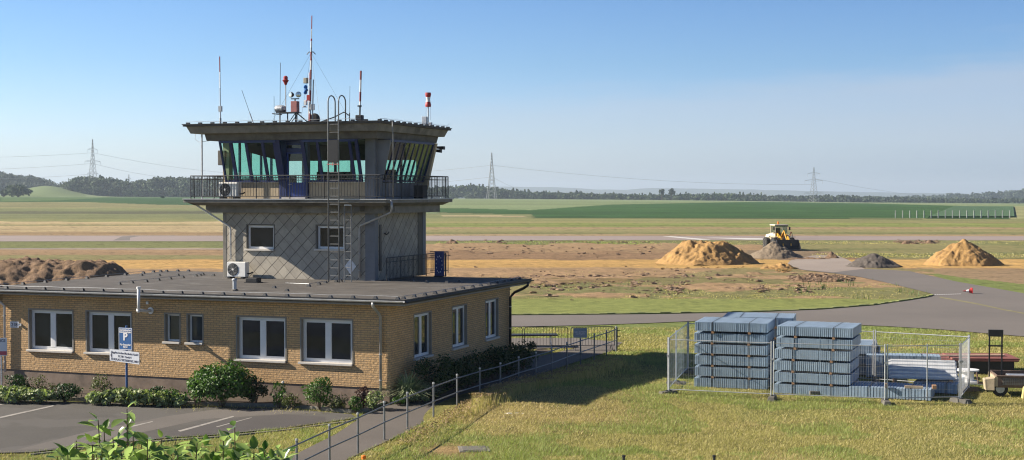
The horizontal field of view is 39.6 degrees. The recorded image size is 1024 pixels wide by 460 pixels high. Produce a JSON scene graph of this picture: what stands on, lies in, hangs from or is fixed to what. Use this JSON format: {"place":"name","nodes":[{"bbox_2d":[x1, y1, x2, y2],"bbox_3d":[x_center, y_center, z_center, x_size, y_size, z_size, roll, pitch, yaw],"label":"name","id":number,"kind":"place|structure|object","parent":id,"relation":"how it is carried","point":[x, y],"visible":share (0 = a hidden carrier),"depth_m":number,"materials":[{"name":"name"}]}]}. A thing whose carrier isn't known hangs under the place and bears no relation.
{"place":"outdoors","nodes":[
{"label":"outdoors","id":0,"kind":"place"},
{"bbox_2d":[0,186,1023,459],"bbox_3d":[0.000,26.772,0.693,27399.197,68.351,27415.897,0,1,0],"label":"ground","id":1,"kind":"structure","parent":0,"point":[44,210],"depth_m":135.82,"materials":[{"name":"green plant"}]},
{"bbox_2d":[0,385,34,402],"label":"hosta","id":2,"kind":"object","parent":1,"relation":"on","point":[14,398],"visible":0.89,"depth_m":47.08,"materials":[{"name":"green plant"}]},
{"bbox_2d":[4,184,32,196],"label":"tree","id":3,"kind":"object","parent":1,"relation":"on","point":[11,190],"visible":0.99,"depth_m":1044.76,"materials":[{"name":"green plant"}]},
{"bbox_2d":[0,171,61,190],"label":"wood","id":4,"kind":"object","parent":1,"relation":"on","point":[29,181],"visible":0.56,"depth_m":1640.15,"materials":[{"name":"green plant"}]},
{"bbox_2d":[19,388,56,403],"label":"hosta","id":5,"kind":"object","parent":1,"relation":"on","point":[44,394],"visible":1,"depth_m":47.07,"materials":[{"name":"green plant"}]},
{"bbox_2d":[0,256,128,284],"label":"soil pile","id":6,"kind":"object","parent":1,"relation":"on","point":[23,269],"visible":0.52,"depth_m":94.42,"materials":[{"name":"soil"}]},
{"bbox_2d":[52,382,82,401],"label":"shrub","id":7,"kind":"object","parent":1,"relation":"on","point":[71,392],"visible":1,"depth_m":47.39,"materials":[{"name":"green plant"}]},
{"bbox_2d":[112,386,134,405],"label":"hosta","id":8,"kind":"object","parent":1,"relation":"on","point":[120,392],"visible":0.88,"depth_m":46.54,"materials":[{"name":"green plant"}]},
{"bbox_2d":[126,388,158,405],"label":"hosta","id":9,"kind":"object","parent":1,"relation":"on","point":[139,394],"visible":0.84,"depth_m":46.43,"materials":[{"name":"green plant"}]},
{"bbox_2d":[144,391,172,406],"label":"hosta","id":10,"kind":"object","parent":1,"relation":"on","point":[159,398],"visible":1,"depth_m":46.33,"materials":[{"name":"green plant"}]},
{"bbox_2d":[60,174,263,196],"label":"wood","id":11,"kind":"object","parent":1,"relation":"on","point":[169,186],"visible":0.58,"depth_m":1400.41,"materials":[{"name":"green plant"}]},
{"bbox_2d":[46,401,298,459],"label":"foreground shrub","id":12,"kind":"object","parent":1,"relation":"on","point":[104,450],"visible":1,"depth_m":7.99,"materials":[{"name":"green plant"}]},
{"bbox_2d":[0,401,355,452],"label":"parking lot","id":13,"kind":"structure","parent":1,"relation":"on","point":[58,420],"depth_m":44.01,"materials":[{"name":"grey asphalt"}]},
{"bbox_2d":[17,409,316,449],"bbox_3d":[-10.590,5.862,42.770,9.942,0.001,3.078,-1,2,-43],"label":"asphalt patch","id":14,"kind":"object","parent":13,"relation":"on","point":[163,422],"visible":0.92,"depth_m":43.41,"materials":[{"name":"grey asphalt"}]},
{"bbox_2d":[169,414,324,435],"bbox_3d":[-8.006,5.856,42.981,5.151,0.001,2.215,-1,2,-32],"label":"asphalt patch","id":15,"kind":"object","parent":13,"relation":"on","point":[272,421],"visible":1,"depth_m":43.03,"materials":[{"name":"grey asphalt"}]},
{"bbox_2d":[1,414,364,459],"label":"lawn grass","id":16,"kind":"structure","parent":1,"relation":"on","point":[83,448],"depth_m":39.65,"materials":[{"name":"green plant"}]},
{"bbox_2d":[31,419,356,454],"bbox_3d":[-8.729,5.952,40.749,9.939,0.090,0.516,-1,2,-35],"label":"lot edging","id":17,"kind":"object","parent":1,"relation":"on","point":[39,453],"visible":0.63,"depth_m":40.73,"materials":[{"name":"stone"}]},
{"bbox_2d":[186,358,255,406],"bbox_3d":[-9.504,5.008,46.545,2.218,1.631,2.032,0,1,0],"label":"shrub","id":18,"kind":"object","parent":1,"relation":"on","point":[210,382],"visible":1,"depth_m":46.31,"materials":[{"name":"green plant"}]},
{"bbox_2d":[18,396,428,413],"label":"kerb","id":19,"kind":"structure","parent":1,"relation":"on","point":[303,407],"depth_m":46.48,"materials":[{"name":"concrete"}]},
{"bbox_2d":[243,376,268,402],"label":"shrub","id":20,"kind":"object","parent":1,"relation":"on","point":[261,389],"visible":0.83,"depth_m":46.91,"materials":[{"name":"green plant"}]},
{"bbox_2d":[0,271,533,404],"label":"office building","id":21,"kind":"structure","parent":1,"relation":"on","point":[341,339],"depth_m":50.00,"materials":[{"name":"yellow brick"}]},
{"bbox_2d":[26,308,73,353],"bbox_3d":[-16.706,3.644,51.589,2.027,1.571,0.300,1,2,20],"label":"window","id":22,"kind":"structure","parent":21,"relation":"in","point":[49,330],"depth_m":51.67,"materials":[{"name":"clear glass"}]},
{"bbox_2d":[83,310,131,354],"bbox_3d":[-14.361,3.666,50.734,2.010,1.571,0.300,1,2,20],"label":"window","id":23,"kind":"structure","parent":21,"relation":"in","point":[101,327],"depth_m":50.91,"materials":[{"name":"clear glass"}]},
{"bbox_2d":[162,312,180,343],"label":"window","id":24,"kind":"structure","parent":21,"relation":"in","point":[172,321],"depth_m":49.90,"materials":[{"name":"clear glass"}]},
{"bbox_2d":[184,313,203,344],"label":"window","id":25,"kind":"structure","parent":21,"relation":"in","point":[194,321],"depth_m":49.59,"materials":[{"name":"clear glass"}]},
{"bbox_2d":[227,262,252,278],"bbox_3d":[-11.099,1.636,57.932,1.010,0.670,0.450,1,2,20],"label":"air conditioner","id":26,"kind":"object","parent":21,"relation":"on","point":[237,269],"visible":1,"depth_m":57.81,"materials":[{"name":"metal"}]},
{"bbox_2d":[234,315,286,362],"bbox_3d":[-8.566,3.721,48.629,2.010,1.571,0.300,1,2,20],"label":"window","id":27,"kind":"structure","parent":21,"relation":"in","point":[258,338],"depth_m":48.69,"materials":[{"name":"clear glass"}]},
{"bbox_2d":[0,269,521,299],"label":"lightning conductor","id":28,"kind":"object","parent":21,"relation":"on","point":[243,293],"visible":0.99,"depth_m":51.93,"materials":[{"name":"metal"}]},
{"bbox_2d":[182,118,453,280],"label":"control tower","id":29,"kind":"structure","parent":21,"relation":"on","point":[275,228],"depth_m":57.33,"materials":[{"name":"concrete"}]},
{"bbox_2d":[219,182,244,198],"bbox_3d":[-11.367,-1.603,57.669,1.010,0.670,0.450,1,2,20],"label":"air conditioner","id":30,"kind":"object","parent":29,"relation":"on","point":[235,188],"visible":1,"depth_m":57.55,"materials":[{"name":"metal"}]},
{"bbox_2d":[218,140,284,181],"bbox_3d":[-10.542,-2.783,57.697,2.782,1.672,0.595,1,2,20],"label":"cab window","id":31,"kind":"structure","parent":29,"relation":"in","point":[276,143],"depth_m":57.55,"materials":[{"name":"blue glass"}]},
{"bbox_2d":[244,224,274,250],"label":"window","id":32,"kind":"structure","parent":29,"relation":"in","point":[259,237],"depth_m":58.10,"materials":[{"name":"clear glass"}]},
{"bbox_2d":[279,141,309,198],"bbox_3d":[-8.773,-2.431,57.377,1.302,2.340,0.242,1,2,20],"label":"door","id":33,"kind":"structure","parent":29,"relation":"in","point":[303,186],"depth_m":57.36,"materials":[{"name":"blue paint"}]},
{"bbox_2d":[275,16,347,120],"bbox_3d":[-8.904,-6.587,58.734,2.458,4.531,5.918,-1,2,-29],"label":"antenna mast","id":34,"kind":"object","parent":29,"relation":"on","point":[310,107],"visible":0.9,"depth_m":58.78,"materials":[{"name":"metal"}]},
{"bbox_2d":[314,224,343,250],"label":"window","id":35,"kind":"structure","parent":29,"relation":"in","point":[321,230],"depth_m":57.03,"materials":[{"name":"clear glass"}]},
{"bbox_2d":[300,139,362,181],"bbox_3d":[-7.164,-2.752,56.468,2.512,1.672,0.595,1,2,20],"label":"cab window","id":36,"kind":"structure","parent":29,"relation":"in","point":[302,142],"depth_m":56.38,"materials":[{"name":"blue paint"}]},
{"bbox_2d":[383,139,434,182],"bbox_3d":[-4.293,-2.801,58.400,0.575,1.671,4.355,1,2,20],"label":"cab window","id":37,"kind":"structure","parent":29,"relation":"in","point":[400,141],"depth_m":58.54,"materials":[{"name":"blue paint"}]},
{"bbox_2d":[298,317,353,365],"bbox_3d":[-6.219,3.743,47.773,2.042,1.571,0.300,1,2,20],"label":"window","id":38,"kind":"structure","parent":21,"relation":"in","point":[323,341],"depth_m":47.84,"materials":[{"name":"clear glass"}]},
{"bbox_2d":[327,95,345,282],"bbox_3d":[-6.833,-1.614,55.481,0.511,7.295,0.691,1,2,20],"label":"ladder","id":39,"kind":"object","parent":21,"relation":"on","point":[333,151],"visible":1,"depth_m":55.19,"materials":[{"name":"metal"}]},
{"bbox_2d":[386,251,447,280],"bbox_3d":[-4.253,1.473,59.081,0.877,0.936,6.336,1,2,20],"label":"roof railing","id":40,"kind":"object","parent":21,"relation":"on","point":[421,258],"visible":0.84,"depth_m":58.32,"materials":[{"name":"metal"}]},
{"bbox_2d":[413,310,433,360],"bbox_3d":[-3.145,3.662,49.446,0.250,1.613,1.606,1,2,20],"label":"window","id":41,"kind":"structure","parent":21,"relation":"in","point":[423,320],"depth_m":49.73,"materials":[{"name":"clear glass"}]},
{"bbox_2d":[434,251,445,276],"bbox_3d":[-2.988,1.408,59.241,0.492,1.059,0.300,0,2,13],"label":"blue board","id":42,"kind":"object","parent":21,"relation":"on","point":[438,263],"visible":1,"depth_m":59.22,"materials":[{"name":"metal"}]},
{"bbox_2d":[451,304,468,350],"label":"window","id":43,"kind":"structure","parent":21,"relation":"in","point":[459,312],"depth_m":52.89,"materials":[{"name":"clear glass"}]},
{"bbox_2d":[485,297,499,341],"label":"window","id":44,"kind":"structure","parent":21,"relation":"in","point":[491,305],"depth_m":56.11,"materials":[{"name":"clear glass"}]},
{"bbox_2d":[0,349,550,408],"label":"planting bed","id":45,"kind":"object","parent":1,"relation":"on","point":[264,399],"visible":0.31,"depth_m":48.32,"materials":[{"name":"soil"}]},
{"bbox_2d":[110,326,139,387],"bbox_3d":[-12.996,4.464,47.824,1.234,2.500,0.122,1,2,24],"label":"parking sign","id":46,"kind":"object","parent":45,"relation":"on","point":[126,356],"visible":1,"depth_m":47.77,"materials":[{"name":"blue metal"}]},
{"bbox_2d":[367,368,442,400],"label":"ornamental grass","id":47,"kind":"object","parent":45,"relation":"on","point":[408,385],"depth_m":47.35,"materials":[{"name":"green plant"}]},
{"bbox_2d":[301,376,332,410],"bbox_3d":[-6.267,5.272,45.769,1.055,1.139,1.029,0,1,0],"label":"shrub","id":48,"kind":"object","parent":1,"relation":"on","point":[319,399],"visible":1,"depth_m":45.66,"materials":[{"name":"green plant"}]},
{"bbox_2d":[364,390,385,409],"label":"shrub","id":49,"kind":"object","parent":1,"relation":"on","point":[376,399],"visible":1,"depth_m":45.62,"materials":[{"name":"green plant"}]},
{"bbox_2d":[411,354,459,398],"bbox_3d":[-2.573,4.976,48.167,1.504,1.628,1.891,0,2,14],"label":"hedge shrub","id":50,"kind":"object","parent":1,"relation":"on","point":[447,373],"visible":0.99,"depth_m":47.95,"materials":[{"name":"green plant"}]},
{"bbox_2d":[268,326,616,459],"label":"handrail","id":51,"kind":"object","parent":1,"relation":"on","point":[384,421],"visible":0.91,"depth_m":44.18,"materials":[{"name":"metal"}]},
{"bbox_2d":[290,344,614,459],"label":"footpath","id":52,"kind":"structure","parent":1,"relation":"on","point":[373,437],"depth_m":43.98,"materials":[{"name":"concrete"}]},
{"bbox_2d":[571,326,614,350],"bbox_3d":[3.598,4.820,63.315,2.009,1.050,0.619,0,1,-7],"label":"crowd barrier","id":53,"kind":"object","parent":52,"relation":"on","point":[580,332],"visible":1,"depth_m":63.23,"materials":[{"name":"metal"}]},
{"bbox_2d":[434,355,481,390],"bbox_3d":[-1.899,5.074,49.552,1.733,1.359,1.847,0,1,0],"label":"hedge shrub","id":54,"kind":"object","parent":1,"relation":"on","point":[459,363],"visible":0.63,"depth_m":49.27,"materials":[{"name":"green plant"}]},
{"bbox_2d":[457,347,494,385],"bbox_3d":[-1.480,4.971,51.241,1.541,1.477,1.814,0,2,-17],"label":"hedge shrub","id":55,"kind":"object","parent":1,"relation":"on","point":[481,364],"visible":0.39,"depth_m":50.99,"materials":[{"name":"green plant"}]},
{"bbox_2d":[476,343,514,379],"bbox_3d":[-0.614,4.948,52.976,1.516,1.435,2.095,0,1,0],"label":"hedge shrub","id":56,"kind":"object","parent":1,"relation":"on","point":[500,357],"visible":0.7,"depth_m":52.89,"materials":[{"name":"green plant"}]},
{"bbox_2d":[491,344,524,373],"bbox_3d":[-0.231,4.992,54.757,1.561,1.256,1.684,1,2,25],"label":"hedge shrub","id":57,"kind":"object","parent":1,"relation":"on","point":[516,350],"visible":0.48,"depth_m":54.65,"materials":[{"name":"green plant"}]},
{"bbox_2d":[0,236,1023,240],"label":"runway","id":58,"kind":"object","parent":1,"relation":"on","point":[145,238],"visible":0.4,"depth_m":219.09,"materials":[{"name":"grey asphalt"}]},
{"bbox_2d":[393,349,644,449],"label":"long grass","id":59,"kind":"structure","parent":1,"relation":"on","point":[605,370],"depth_m":48.33,"materials":[{"name":"green plant"}]},
{"bbox_2d":[504,339,539,369],"bbox_3d":[0.341,4.951,56.332,1.604,1.255,1.871,0,1,0],"label":"hedge shrub","id":60,"kind":"object","parent":1,"relation":"on","point":[529,351],"visible":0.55,"depth_m":56.20,"materials":[{"name":"green plant"}]},
{"bbox_2d":[512,338,621,348],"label":"yard","id":61,"kind":"structure","parent":1,"relation":"on","point":[545,341],"depth_m":66.39,"materials":[{"name":"concrete"}]},
{"bbox_2d":[428,183,765,200],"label":"wood","id":62,"kind":"object","parent":1,"relation":"on","point":[470,191],"visible":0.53,"depth_m":1624.33,"materials":[{"name":"green plant"}]},
{"bbox_2d":[667,330,676,389],"bbox_3d":[5.685,4.668,50.572,0.070,1.950,2.673,0,2,13],"label":"site fence","id":63,"kind":"object","parent":1,"relation":"on","point":[674,368],"visible":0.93,"depth_m":51.08,"materials":[{"name":"metal"}]},
{"bbox_2d":[675,322,687,380],"bbox_3d":[6.401,4.589,53.594,0.070,1.950,3.641,0,2,14],"label":"site fence","id":64,"kind":"object","parent":1,"relation":"on","point":[686,343],"visible":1,"depth_m":54.02,"materials":[{"name":"metal"}]},
{"bbox_2d":[444,239,939,299],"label":"soil clods","id":65,"kind":"object","parent":1,"relation":"on","point":[809,276],"visible":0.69,"depth_m":113.15,"materials":[{"name":"brown soil"}]},
{"bbox_2d":[494,271,907,299],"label":"verge grass","id":66,"kind":"structure","parent":1,"relation":"on","point":[750,295],"depth_m":99.02,"materials":[{"name":"green plant"}]},
{"bbox_2d":[655,240,759,265],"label":"sand pile","id":67,"kind":"object","parent":1,"relation":"on","point":[693,253],"visible":1,"depth_m":139.78,"materials":[{"name":"beige sand"}]},
{"bbox_2d":[668,337,774,395],"bbox_3d":[7.154,4.715,48.730,3.662,1.950,0.070,1,2,19],"label":"site fence","id":68,"kind":"object","parent":1,"relation":"on","point":[748,347],"visible":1,"depth_m":48.83,"materials":[{"name":"metal"}]},
{"bbox_2d":[512,294,933,314],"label":"turf edge","id":69,"kind":"object","parent":1,"relation":"on","point":[797,309],"visible":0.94,"depth_m":83.30,"materials":[{"name":"soil"}]},
{"bbox_2d":[694,373,772,388],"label":"panel bundle","id":70,"kind":"object","parent":1,"relation":"on","point":[729,382],"visible":0.71,"depth_m":51.04,"materials":[{"name":"metal"}]},
{"bbox_2d":[695,362,772,379],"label":"panel bundle","id":71,"kind":"object","parent":70,"relation":"on","point":[728,371],"visible":0.66,"depth_m":51.02,"materials":[{"name":"metal"}]},
{"bbox_2d":[695,351,772,367],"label":"panel bundle","id":72,"kind":"object","parent":71,"relation":"on","point":[719,359],"visible":0.7,"depth_m":51.01,"materials":[{"name":"metal"}]},
{"bbox_2d":[694,340,773,356],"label":"panel bundle","id":73,"kind":"object","parent":72,"relation":"on","point":[737,348],"visible":0.77,"depth_m":51.03,"materials":[{"name":"metal"}]},
{"bbox_2d":[694,329,773,345],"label":"panel bundle","id":74,"kind":"object","parent":73,"relation":"on","point":[742,337],"visible":0.73,"depth_m":51.04,"materials":[{"name":"metal"}]},
{"bbox_2d":[695,317,774,334],"bbox_3d":[8.152,3.482,51.930,2.600,0.419,2.227,0,2,17],"label":"panel bundle","id":75,"kind":"object","parent":74,"relation":"on","point":[750,326],"visible":1,"depth_m":51.08,"materials":[{"name":"metal"}]},
{"bbox_2d":[452,241,1023,257],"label":"verge grass","id":76,"kind":"structure","parent":1,"relation":"on","point":[901,255],"depth_m":162.81,"materials":[{"name":"green plant"}]},
{"bbox_2d":[512,269,1023,335],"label":"taxiway","id":77,"kind":"structure","parent":1,"relation":"on","point":[934,311],"depth_m":82.41,"materials":[{"name":"grey asphalt"}]},
{"bbox_2d":[750,241,803,258],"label":"gravel pile","id":78,"kind":"object","parent":1,"relation":"on","point":[773,250],"visible":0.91,"depth_m":153.00,"materials":[{"name":"grey gravel"}]},
{"bbox_2d":[763,221,801,250],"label":"wheel loader","id":79,"kind":"object","parent":1,"relation":"on","point":[783,239],"visible":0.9,"depth_m":174.34,"materials":[{"name":"metal"}]},
{"bbox_2d":[774,379,858,395],"bbox_3d":[10.781,5.551,50.261,2.600,0.419,2.228,1,2,21],"label":"panel bundle","id":80,"kind":"object","parent":1,"relation":"on","point":[780,387],"visible":0.59,"depth_m":49.33,"materials":[{"name":"metal"}]},
{"bbox_2d":[775,368,858,385],"bbox_3d":[10.784,5.146,50.251,2.600,0.419,2.227,1,2,21],"label":"panel bundle","id":81,"kind":"object","parent":80,"relation":"on","point":[832,379],"visible":0.72,"depth_m":49.31,"materials":[{"name":"metal"}]},
{"bbox_2d":[774,357,858,374],"bbox_3d":[10.778,4.741,50.267,2.600,0.419,2.227,1,2,22],"label":"panel bundle","id":82,"kind":"object","parent":81,"relation":"on","point":[829,366],"visible":0.73,"depth_m":49.36,"materials":[{"name":"metal"}]},
{"bbox_2d":[775,346,859,362],"bbox_3d":[10.795,4.336,50.252,2.600,0.419,2.227,1,2,22],"label":"panel bundle","id":83,"kind":"object","parent":82,"relation":"on","point":[810,354],"visible":0.72,"depth_m":49.30,"materials":[{"name":"metal"}]},
{"bbox_2d":[776,334,860,350],"bbox_3d":[10.841,3.932,50.221,2.600,0.419,2.228,1,2,21],"label":"panel bundle","id":84,"kind":"object","parent":83,"relation":"on","point":[844,342],"visible":0.73,"depth_m":49.30,"materials":[{"name":"metal"}]},
{"bbox_2d":[777,321,860,339],"bbox_3d":[10.856,3.527,50.196,2.600,0.419,2.228,1,2,21],"label":"panel bundle","id":85,"kind":"object","parent":84,"relation":"on","point":[833,330],"visible":1,"depth_m":49.40,"materials":[{"name":"metal"}]},
{"bbox_2d":[788,255,863,271],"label":"concrete apron","id":86,"kind":"object","parent":1,"relation":"on","point":[839,264],"visible":0.89,"depth_m":138.95,"materials":[{"name":"grey concrete"}]},
{"bbox_2d":[773,341,887,399],"bbox_3d":[10.658,4.743,47.654,3.774,1.950,0.070,0,2,15],"label":"site fence","id":87,"kind":"object","parent":1,"relation":"on","point":[885,362],"visible":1,"depth_m":47.62,"materials":[{"name":"metal"}]},
{"bbox_2d":[846,253,902,267],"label":"gravel pile","id":88,"kind":"object","parent":1,"relation":"on","point":[873,260],"visible":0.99,"depth_m":134.05,"materials":[{"name":"grey gravel"}]},
{"bbox_2d":[866,365,888,377],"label":"panel bundle","id":89,"kind":"object","parent":1,"relation":"on","point":[868,367],"visible":0.16,"depth_m":53.91,"materials":[{"name":"metal"}]},
{"bbox_2d":[865,352,940,366],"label":"panel bundle","id":90,"kind":"object","parent":89,"relation":"on","point":[879,361],"visible":0.35,"depth_m":53.94,"materials":[{"name":"metal"}]},
{"bbox_2d":[748,194,1023,202],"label":"wood","id":91,"kind":"object","parent":1,"relation":"on","point":[849,198],"visible":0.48,"depth_m":1662.34,"materials":[{"name":"green plant"}]},
{"bbox_2d":[849,381,934,400],"bbox_3d":[13.083,5.532,48.983,2.700,0.404,1.527,1,2,21],"label":"panel bundle","id":92,"kind":"object","parent":1,"relation":"on","point":[869,388],"visible":0.9,"depth_m":48.48,"materials":[{"name":"metal"}]},
{"bbox_2d":[872,330,968,386],"bbox_3d":[14.677,4.652,51.179,3.480,1.950,0.070,1,2,33],"label":"site fence","id":93,"kind":"object","parent":1,"relation":"on","point":[875,347],"visible":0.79,"depth_m":51.37,"materials":[{"name":"metal"}]},
{"bbox_2d":[886,343,962,399],"bbox_3d":[13.744,4.751,47.344,2.647,1.950,0.070,0,1,-7],"label":"site fence","id":94,"kind":"object","parent":1,"relation":"on","point":[927,358],"visible":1,"depth_m":47.32,"materials":[{"name":"metal"}]},
{"bbox_2d":[913,377,964,393],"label":"panel bundle","id":95,"kind":"object","parent":1,"relation":"on","point":[942,387],"visible":0.6,"depth_m":49.65,"materials":[{"name":"metal"}]},
{"bbox_2d":[888,359,957,382],"bbox_3d":[14.632,5.093,50.685,2.350,0.860,1.100,0,2,13],"label":"profiled sheet pile","id":96,"kind":"object","parent":95,"relation":"on","point":[942,370],"visible":0.94,"depth_m":50.55,"materials":[{"name":"silver metal"}]},
{"bbox_2d":[872,188,1023,199],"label":"wood","id":97,"kind":"object","parent":1,"relation":"on","point":[1017,194],"visible":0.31,"depth_m":2722.76,"materials":[{"name":"green plant"}]},
{"bbox_2d":[923,239,1004,265],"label":"sand pile","id":98,"kind":"object","parent":1,"relation":"on","point":[963,252],"visible":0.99,"depth_m":137.42,"materials":[{"name":"beige sand"}]},
{"bbox_2d":[960,335,970,397],"bbox_3d":[15.588,4.711,48.901,0.070,1.950,3.013,1,2,23],"label":"site fence","id":99,"kind":"object","parent":1,"relation":"on","point":[963,372],"visible":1,"depth_m":48.89,"materials":[{"name":"metal"}]},
{"bbox_2d":[921,353,1019,373],"bbox_3d":[18.006,5.231,56.030,3.340,0.600,2.200,0,1,5],"label":"board pile","id":100,"kind":"object","parent":1,"relation":"on","point":[980,363],"visible":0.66,"depth_m":55.01,"materials":[{"name":"brown wood"}]},
{"bbox_2d":[928,206,1015,217],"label":"crop rows","id":101,"kind":"object","parent":1,"relation":"on","point":[978,209],"visible":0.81,"depth_m":453.32,"materials":[{"name":"green plant"}]},
{"bbox_2d":[976,329,1023,395],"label":"trailer","id":102,"kind":"object","parent":1,"relation":"on","point":[998,382],"visible":1,"depth_m":48.94,"materials":[{"name":"metal"}]},
{"bbox_2d":[0,0,1023,193],"label":"sky","id":103,"kind":"structure","parent":0,"point":[898,96],"materials":[{"name":"blue"}]},
{"bbox_2d":[255,348,1023,459],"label":"lawn grass","id":104,"kind":"structure","parent":0,"point":[897,457],"depth_m":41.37,"materials":[{"name":"green plant"}]},
{"bbox_2d":[460,187,970,197],"bbox_3d":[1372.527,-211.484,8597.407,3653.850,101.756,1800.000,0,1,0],"label":"hills","id":105,"kind":"structure","parent":0,"point":[767,193],"depth_m":8342.17,"materials":[{"name":"green plant"}]},
{"bbox_2d":[512,326,1023,354],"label":"lawn grass","id":106,"kind":"structure","parent":0,"point":[878,332],"depth_m":68.54,"materials":[{"name":"green plant"}]},
{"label":"panel bundle","id":107,"kind":"object","parent":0,"visible":0},
{"bbox_2d":[773,328,779,339],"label":"panel bundle","id":108,"kind":"object","parent":107,"relation":"on","point":[775,333],"visible":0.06,"depth_m":52.88,"materials":[{"name":"metal"}]},
{"bbox_2d":[723,312,795,328],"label":"panel bundle","id":109,"kind":"object","parent":108,"relation":"on","point":[780,318],"visible":0.56,"depth_m":53.72,"materials":[{"name":"metal"}]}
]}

